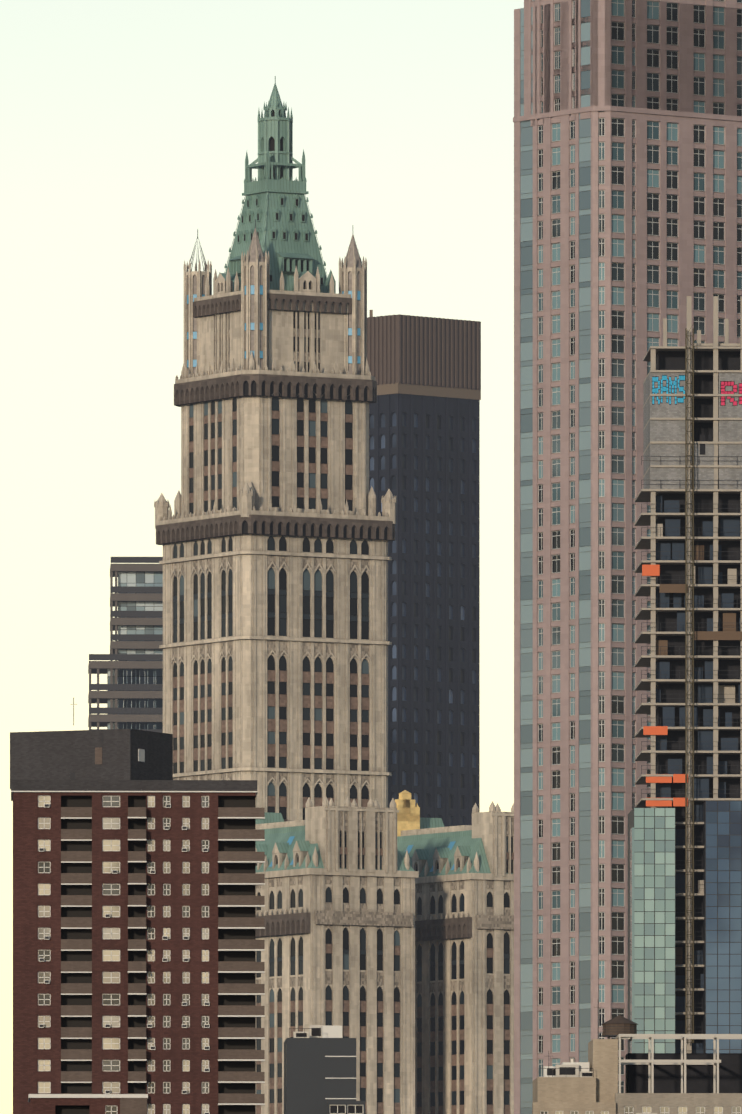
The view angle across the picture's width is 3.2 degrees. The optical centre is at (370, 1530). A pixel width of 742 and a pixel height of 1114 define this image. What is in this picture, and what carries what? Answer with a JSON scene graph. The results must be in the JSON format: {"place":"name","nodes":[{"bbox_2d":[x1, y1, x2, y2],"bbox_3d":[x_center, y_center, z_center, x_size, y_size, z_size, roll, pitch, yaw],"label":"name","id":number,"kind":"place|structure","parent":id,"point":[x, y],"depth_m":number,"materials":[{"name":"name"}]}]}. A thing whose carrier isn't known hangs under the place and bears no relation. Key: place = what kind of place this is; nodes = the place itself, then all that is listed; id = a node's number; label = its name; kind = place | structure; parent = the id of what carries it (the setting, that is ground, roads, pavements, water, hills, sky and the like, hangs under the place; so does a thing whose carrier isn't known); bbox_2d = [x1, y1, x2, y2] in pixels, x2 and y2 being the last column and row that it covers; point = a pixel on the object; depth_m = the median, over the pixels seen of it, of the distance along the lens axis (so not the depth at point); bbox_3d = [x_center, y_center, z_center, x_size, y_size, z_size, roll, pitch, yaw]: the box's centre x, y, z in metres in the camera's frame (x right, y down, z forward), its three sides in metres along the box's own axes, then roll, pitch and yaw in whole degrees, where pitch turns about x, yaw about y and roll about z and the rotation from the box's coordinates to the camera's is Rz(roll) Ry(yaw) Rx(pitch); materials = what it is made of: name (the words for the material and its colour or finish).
{"place":"outdoors","nodes":[
{"label":"outdoors","id":0,"kind":"place"},
{"bbox_2d":[88,557,162,732],"bbox_3d":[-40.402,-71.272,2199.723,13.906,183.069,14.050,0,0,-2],"label":"office building","id":1,"kind":"structure","parent":0,"point":[131,697],"depth_m":2192.85,"materials":[{"name":"concrete"}]},
{"bbox_2d":[10,697,264,1113],"bbox_3d":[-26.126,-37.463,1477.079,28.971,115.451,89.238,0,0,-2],"label":"brick apartments","id":2,"kind":"structure","parent":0,"point":[137,923],"depth_m":1492.91,"materials":[{"name":"red brick"}]},
{"bbox_2d":[0,0,523,1113],"label":"sky","id":3,"kind":"structure","parent":0,"point":[128,128],"materials":[{"name":"white"}]},
{"bbox_2d":[154,76,513,1113],"bbox_3d":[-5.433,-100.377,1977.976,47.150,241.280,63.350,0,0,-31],"label":"skyscraper","id":4,"kind":"structure","parent":0,"point":[386,934],"depth_m":1980.19,"materials":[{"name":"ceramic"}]},
{"bbox_2d":[367,310,480,826],"bbox_3d":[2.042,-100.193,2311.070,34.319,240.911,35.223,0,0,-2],"label":"dark tower","id":5,"kind":"structure","parent":0,"point":[424,439],"depth_m":2299.72,"materials":[{"name":"glass"}]},
{"bbox_2d":[284,1011,741,1113],"bbox_3d":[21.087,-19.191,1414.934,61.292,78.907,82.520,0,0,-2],"label":"buildings","id":6,"kind":"structure","parent":0,"point":[319,1069],"depth_m":1442.77,"materials":[{"name":"grey concrete"}]},
{"bbox_2d":[513,0,741,1113],"bbox_3d":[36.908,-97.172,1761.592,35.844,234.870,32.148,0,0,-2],"label":"pink tower","id":7,"kind":"structure","parent":0,"point":[627,118],"depth_m":1750.71,"materials":[{"name":"stone"}]},
{"bbox_2d":[628,296,741,1052],"bbox_3d":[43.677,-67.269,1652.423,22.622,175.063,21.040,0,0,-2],"label":"construction tower","id":8,"kind":"structure","parent":0,"point":[685,898],"depth_m":1645.13,"materials":[{"name":"concrete"}]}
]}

